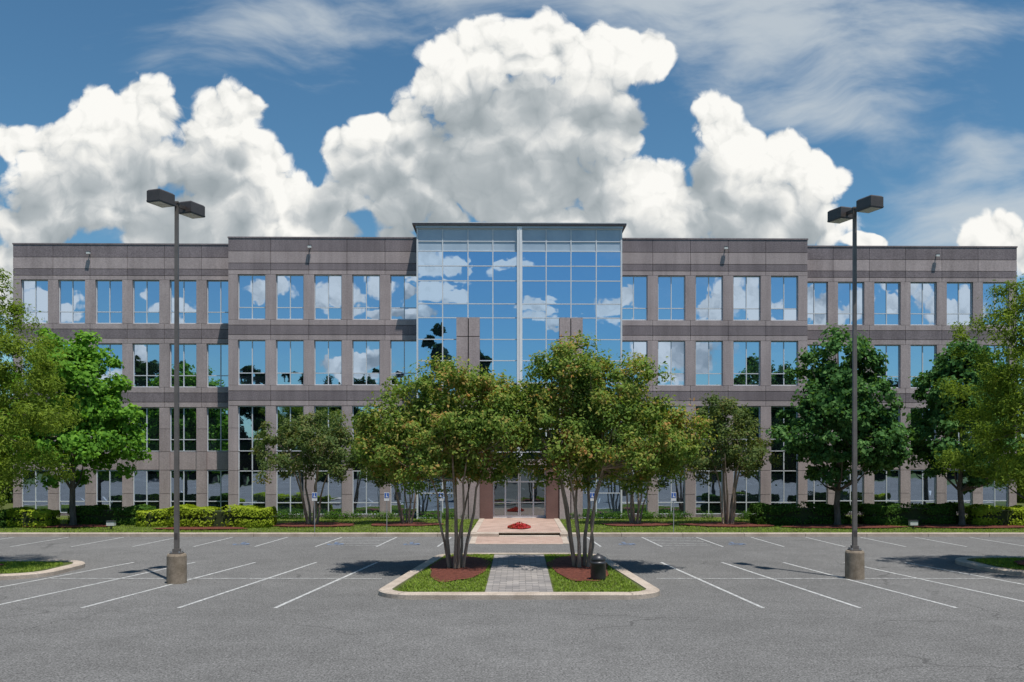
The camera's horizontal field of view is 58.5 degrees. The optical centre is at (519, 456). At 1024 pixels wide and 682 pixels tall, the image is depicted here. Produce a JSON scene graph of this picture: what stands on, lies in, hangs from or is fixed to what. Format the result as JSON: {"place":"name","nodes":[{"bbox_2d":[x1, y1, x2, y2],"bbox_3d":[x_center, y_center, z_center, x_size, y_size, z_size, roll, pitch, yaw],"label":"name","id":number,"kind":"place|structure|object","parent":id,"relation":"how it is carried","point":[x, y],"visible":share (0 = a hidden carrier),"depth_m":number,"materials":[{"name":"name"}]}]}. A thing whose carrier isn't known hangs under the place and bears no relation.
{"place":"outdoors","nodes":[
{"label":"outdoors","id":0,"kind":"place"},
{"bbox_2d":[5,492,559,535],"bbox_3d":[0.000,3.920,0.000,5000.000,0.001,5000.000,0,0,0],"label":"ground","id":1,"kind":"structure","parent":0,"point":[499,534],"depth_m":46.20,"materials":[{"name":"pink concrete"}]},
{"bbox_2d":[0,533,1023,536],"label":"kerb","id":2,"kind":"structure","parent":1,"relation":"on","point":[498,535],"depth_m":44.70,"materials":[{"name":"concrete"}]},
{"bbox_2d":[0,434,1023,502],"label":"distant trees","id":3,"kind":"object","parent":1,"relation":"on","point":[1019,498],"depth_m":76.75,"materials":[{"name":"green plant"}]},
{"bbox_2d":[0,537,1023,681],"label":"parking lot","id":4,"kind":"structure","parent":1,"relation":"on","point":[362,630],"depth_m":22.07,"materials":[{"name":"grey asphalt"}]},
{"bbox_2d":[0,560,84,579],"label":"parking island","id":5,"kind":"structure","parent":4,"relation":"on","point":[68,566],"depth_m":30.45,"materials":[{"name":"concrete"}]},
{"bbox_2d":[0,268,89,512],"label":"willow oak tree","id":6,"kind":"object","parent":5,"relation":"on","point":[40,380],"visible":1,"depth_m":31.07,"materials":[{"name":"green plant"}]},
{"bbox_2d":[146,188,204,583],"bbox_3d":[-10.600,-2.050,28.300,0.597,11.940,2.060,0,0,20],"label":"street lamp","id":7,"kind":"object","parent":4,"relation":"on","point":[176,568],"visible":1,"depth_m":28.24,"materials":[{"name":"metal"}]},
{"bbox_2d":[0,537,1023,607],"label":"parking markings","id":8,"kind":"object","parent":4,"relation":"on","point":[451,537],"visible":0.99,"depth_m":29.26,"materials":[{"name":"paint"}]},
{"bbox_2d":[469,536,568,543],"bbox_3d":[0.000,3.891,42.722,4.640,0.006,3.945,0,0,0],"label":"brick crossing","id":9,"kind":"object","parent":4,"relation":"on","point":[519,540],"visible":0.95,"depth_m":42.60,"materials":[{"name":"brick"}]},
{"bbox_2d":[379,553,659,599],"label":"traffic island","id":10,"kind":"structure","parent":4,"relation":"on","point":[518,576],"depth_m":28.03,"materials":[{"name":"concrete"}]},
{"bbox_2d":[347,351,541,567],"bbox_3d":[-2.445,0.106,30.994,6.915,7.429,5.213,0,0,0],"label":"crape myrtle tree","id":11,"kind":"object","parent":10,"relation":"on","point":[468,435],"visible":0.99,"depth_m":30.14,"materials":[{"name":"green plant"}]},
{"bbox_2d":[590,553,605,580],"bbox_3d":[2.420,3.360,28.000,0.500,0.840,0.500,0,0,0],"label":"trash can","id":12,"kind":"object","parent":10,"relation":"on","point":[598,566],"visible":1,"depth_m":27.81,"materials":[{"name":"plastic"}]},
{"bbox_2d":[504,329,725,566],"bbox_3d":[3.165,-0.279,31.384,7.855,8.204,4.982,0,0,0],"label":"crape myrtle tree","id":13,"kind":"object","parent":10,"relation":"on","point":[591,414],"visible":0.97,"depth_m":30.54,"materials":[{"name":"green plant"}]},
{"bbox_2d":[827,195,883,579],"bbox_3d":[10.750,-2.100,29.300,0.597,12.040,2.060,0,0,-20],"label":"street lamp","id":14,"kind":"object","parent":4,"relation":"on","point":[854,563],"visible":1,"depth_m":29.24,"materials":[{"name":"metal"}]},
{"bbox_2d":[955,556,1023,575],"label":"parking island","id":15,"kind":"structure","parent":4,"relation":"on","point":[969,561],"depth_m":31.87,"materials":[{"name":"concrete"}]},
{"bbox_2d":[924,274,1023,498],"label":"willow oak tree","id":16,"kind":"object","parent":15,"relation":"on","point":[1009,405],"visible":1,"depth_m":31.40,"materials":[{"name":"green plant"}]},
{"bbox_2d":[1014,560,1023,564],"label":"mulch bed","id":17,"kind":"object","parent":15,"relation":"on","point":[1021,562],"visible":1,"depth_m":32.08,"materials":[{"name":"brown wood"}]},
{"bbox_2d":[12,222,1017,518],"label":"walls","id":18,"kind":"structure","parent":1,"relation":"on","point":[650,258],"depth_m":57.32,"materials":[{"name":"concrete"}]},
{"bbox_2d":[86,245,939,256],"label":"flood lights","id":19,"kind":"object","parent":18,"relation":"attached to","point":[725,247],"visible":1,"depth_m":58.31,"materials":[{"name":"brown metal"}]},
{"bbox_2d":[22,226,1007,518],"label":"window frames","id":20,"kind":"structure","parent":18,"relation":"attached to","point":[520,360],"depth_m":57.13,"materials":[{"name":"white metal"}]},
{"bbox_2d":[23,229,1006,516],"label":"window panes","id":21,"kind":"object","parent":20,"relation":"in","point":[597,307],"visible":0.55,"depth_m":57.19,"materials":[{"name":"blue glass"}]},
{"bbox_2d":[477,518,560,531],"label":"entrance walkway","id":22,"kind":"structure","parent":1,"relation":"on","point":[535,524],"depth_m":49.99,"materials":[{"name":"concrete"}]},
{"bbox_2d":[507,522,530,528],"bbox_3d":[-0.006,3.587,48.365,1.273,0.326,2.362,0,0,0],"label":"flower bed","id":23,"kind":"object","parent":22,"relation":"on","point":[519,525],"visible":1,"depth_m":47.87,"materials":[{"name":"red plant"}]},
{"bbox_2d":[0,503,1023,532],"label":"lawn","id":24,"kind":"structure","parent":0,"point":[8,506],"depth_m":48.15,"materials":[{"name":"plant"}]},
{"bbox_2d":[0,509,9,526],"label":"hedge","id":25,"kind":"object","parent":24,"relation":"on","point":[4,518],"visible":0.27,"depth_m":49.29,"materials":[{"name":"green plant"}]},
{"bbox_2d":[0,371,23,469],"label":"maple tree","id":26,"kind":"object","parent":24,"relation":"on","point":[11,400],"visible":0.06,"depth_m":51.70,"materials":[{"name":"green plant"}]},
{"bbox_2d":[6,507,60,527],"bbox_3d":[-26.252,3.260,49.398,2.281,1.144,1.868,0,0,0],"label":"hedge","id":27,"kind":"object","parent":24,"relation":"on","point":[30,517],"visible":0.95,"depth_m":48.80,"materials":[{"name":"green plant"}]},
{"bbox_2d":[23,524,105,526],"bbox_3d":[-24.357,3.705,49.436,5.062,0.001,2.469,0,0,0],"label":"mulch bed","id":28,"kind":"object","parent":24,"relation":"on","point":[81,525],"visible":0.66,"depth_m":49.39,"materials":[{"name":"brown wood"}]},
{"bbox_2d":[1,326,151,524],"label":"maple tree","id":29,"kind":"object","parent":24,"relation":"on","point":[103,413],"visible":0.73,"depth_m":49.06,"materials":[{"name":"green plant"}]},
{"bbox_2d":[67,504,155,525],"bbox_3d":[-22.642,3.237,51.017,4.546,1.195,1.856,0,0,0],"label":"hedge","id":30,"kind":"object","parent":24,"relation":"on","point":[94,514],"visible":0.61,"depth_m":50.31,"materials":[{"name":"green plant"}]},
{"bbox_2d":[106,520,116,529],"bbox_3d":[-21.200,3.550,47.500,0.440,0.480,0.280,0,0,0],"label":"ground spotlight","id":31,"kind":"object","parent":24,"relation":"on","point":[110,523],"visible":1,"depth_m":47.38,"materials":[{"name":"plastic"}]},
{"bbox_2d":[135,508,172,526],"bbox_3d":[-19.925,3.324,49.987,1.597,1.020,1.847,0,0,0],"label":"hedge","id":32,"kind":"object","parent":24,"relation":"on","point":[153,518],"visible":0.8,"depth_m":49.31,"materials":[{"name":"green plant"}]},
{"bbox_2d":[155,527,245,528],"bbox_3d":[-16.620,3.705,47.727,5.110,0.001,1.884,0,0,0],"label":"mulch bed","id":33,"kind":"object","parent":24,"relation":"on","point":[203,528],"visible":0.93,"depth_m":47.32,"materials":[{"name":"brown wood"}]},
{"bbox_2d":[167,504,276,527],"bbox_3d":[-15.947,3.184,49.200,5.594,1.298,1.879,0,0,0],"label":"hedge","id":34,"kind":"object","parent":24,"relation":"on","point":[191,515],"visible":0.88,"depth_m":48.52,"materials":[{"name":"green plant"}]},
{"bbox_2d":[249,408,361,523],"bbox_3d":[-11.111,0.569,50.705,6.991,6.545,5.409,0,0,-27],"label":"crape myrtle tree","id":35,"kind":"object","parent":24,"relation":"on","point":[324,439],"visible":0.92,"depth_m":50.03,"materials":[{"name":"green plant"}]},
{"bbox_2d":[274,522,354,525],"bbox_3d":[-11.674,3.705,50.360,5.480,0.001,3.302,0,0,0],"label":"mulch bed","id":36,"kind":"object","parent":24,"relation":"on","point":[318,524],"visible":0.76,"depth_m":50.12,"materials":[{"name":"red wood"}]},
{"bbox_2d":[312,492,316,531],"bbox_3d":[-10.200,2.795,45.586,0.260,2.050,0.069,0,0,0],"label":"handicapped parking sign","id":37,"kind":"object","parent":24,"relation":"on","point":[314,496],"visible":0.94,"depth_m":45.56,"materials":[{"name":"blue metal"}]},
{"bbox_2d":[269,510,468,519],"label":"foundation shrubs","id":38,"kind":"object","parent":24,"relation":"on","point":[285,515],"visible":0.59,"depth_m":55.38,"materials":[{"name":"green plant"}]},
{"bbox_2d":[384,492,388,531],"bbox_3d":[-6.600,2.795,45.586,0.260,2.050,0.069,0,0,0],"label":"handicapped parking sign","id":39,"kind":"object","parent":24,"relation":"on","point":[386,496],"visible":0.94,"depth_m":45.56,"materials":[{"name":"metal"}]},
{"bbox_2d":[349,414,449,522],"bbox_3d":[-6.390,0.659,51.368,5.931,6.358,4.513,0,0,0],"label":"crape myrtle tree","id":40,"kind":"object","parent":24,"relation":"on","point":[379,482],"visible":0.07,"depth_m":50.92,"materials":[{"name":"green plant"}]},
{"bbox_2d":[372,522,442,525],"bbox_3d":[-6.160,3.705,50.658,4.000,0.001,2.820,0,0,0],"label":"mulch bed","id":41,"kind":"object","parent":24,"relation":"on","point":[402,524],"visible":0.93,"depth_m":50.12,"materials":[{"name":"red wood"}]},
{"bbox_2d":[438,492,443,500],"bbox_3d":[-3.900,2.795,45.586,0.260,2.050,0.069,0,0,0],"label":"handicapped parking sign","id":42,"kind":"object","parent":24,"relation":"on","point":[442,498],"visible":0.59,"depth_m":45.56,"materials":[{"name":"white metal"}]},
{"bbox_2d":[0,517,1023,572],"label":"lawn grass","id":43,"kind":"structure","parent":24,"relation":"on","point":[22,565],"depth_m":47.12,"materials":[{"name":"green plant"}]},
{"bbox_2d":[471,518,567,533],"bbox_3d":[0.000,3.790,50.385,4.800,0.120,10.230,0,0,0],"label":"walkway edging","id":44,"kind":"object","parent":24,"relation":"on","point":[475,529],"visible":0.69,"depth_m":45.29,"materials":[{"name":"concrete"}]},
{"bbox_2d":[590,492,594,508],"bbox_3d":[3.650,2.795,45.586,0.260,2.050,0.069,0,0,0],"label":"handicapped parking sign","id":45,"kind":"object","parent":24,"relation":"on","point":[592,496],"visible":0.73,"depth_m":45.56,"materials":[{"name":"metal"}]},
{"bbox_2d":[600,522,674,525],"bbox_3d":[6.594,3.705,50.625,4.184,0.001,2.921,0,0,0],"label":"mulch bed","id":46,"kind":"object","parent":24,"relation":"on","point":[632,524],"visible":0.95,"depth_m":50.12,"materials":[{"name":"red wood"}]},
{"bbox_2d":[593,417,686,523],"bbox_3d":[6.584,0.668,51.210,6.011,6.348,4.306,0,0,0],"label":"crape myrtle tree","id":47,"kind":"object","parent":24,"relation":"on","point":[632,515],"visible":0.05,"depth_m":50.98,"materials":[{"name":"green plant"}]},
{"bbox_2d":[570,510,754,519],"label":"foundation shrubs","id":48,"kind":"object","parent":24,"relation":"on","point":[648,515],"visible":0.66,"depth_m":55.46,"materials":[{"name":"green plant"}]},
{"bbox_2d":[671,492,675,532],"bbox_3d":[7.700,2.795,45.586,0.260,2.050,0.069,0,0,0],"label":"handicapped parking sign","id":49,"kind":"object","parent":24,"relation":"on","point":[673,496],"visible":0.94,"depth_m":45.56,"materials":[{"name":"blue metal"}]},
{"bbox_2d":[679,522,773,526],"bbox_3d":[11.420,3.705,50.270,5.360,0.001,3.218,0,0,0],"label":"mulch bed","id":50,"kind":"object","parent":24,"relation":"on","point":[737,524],"visible":0.85,"depth_m":50.12,"materials":[{"name":"brown wood"}]},
{"bbox_2d":[678,391,782,523],"bbox_3d":[11.513,0.058,50.890,6.067,7.561,4.523,0,0,-9],"label":"crape myrtle tree","id":51,"kind":"object","parent":50,"relation":"on","point":[734,450],"visible":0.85,"depth_m":50.45,"materials":[{"name":"green plant"}]},
{"bbox_2d":[749,501,851,525],"bbox_3d":[15.649,3.155,50.997,5.523,1.359,1.878,0,0,0],"label":"hedge","id":52,"kind":"object","parent":24,"relation":"on","point":[781,514],"visible":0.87,"depth_m":50.32,"materials":[{"name":"green plant"}]},
{"bbox_2d":[765,323,919,524],"bbox_3d":[17.505,-1.773,50.328,8.332,11.220,7.347,0,0,0],"label":"maple tree","id":53,"kind":"object","parent":24,"relation":"on","point":[827,387],"visible":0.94,"depth_m":48.79,"materials":[{"name":"green plant"}]},
{"bbox_2d":[782,524,908,527],"bbox_3d":[17.368,3.705,49.016,6.843,0.001,2.677,0,0,0],"label":"mulch bed","id":54,"kind":"object","parent":24,"relation":"on","point":[848,526],"visible":0.95,"depth_m":48.68,"materials":[{"name":"brown wood"}]},
{"bbox_2d":[857,501,964,525],"bbox_3d":[21.790,3.159,51.001,5.609,1.350,1.902,0,0,0],"label":"hedge","id":55,"kind":"object","parent":24,"relation":"on","point":[892,515],"visible":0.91,"depth_m":50.34,"materials":[{"name":"green plant"}]},
{"bbox_2d":[908,520,918,528],"bbox_3d":[20.600,3.550,47.800,0.440,0.480,0.280,0,0,0],"label":"ground spotlight","id":56,"kind":"object","parent":24,"relation":"on","point":[912,522],"visible":0.91,"depth_m":47.68,"materials":[{"name":"plastic"}]},
{"bbox_2d":[901,336,1023,524],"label":"maple tree","id":57,"kind":"object","parent":24,"relation":"on","point":[934,415],"visible":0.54,"depth_m":49.31,"materials":[{"name":"green plant"}]},
{"bbox_2d":[914,524,1023,527],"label":"mulch bed","id":58,"kind":"object","parent":24,"relation":"on","point":[966,526],"visible":0.89,"depth_m":48.68,"materials":[{"name":"brown wood"}]},
{"bbox_2d":[964,503,1023,525],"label":"hedge","id":59,"kind":"object","parent":24,"relation":"on","point":[979,514],"visible":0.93,"depth_m":49.80,"materials":[{"name":"green plant"}]},
{"bbox_2d":[0,0,1023,436],"label":"sky","id":60,"kind":"structure","parent":0,"point":[277,118],"materials":[{"name":"blue"}]},
{"bbox_2d":[397,553,641,591],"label":"island grass","id":61,"kind":"structure","parent":0,"point":[481,588],"depth_m":27.11,"materials":[{"name":"green plant"}]}
]}

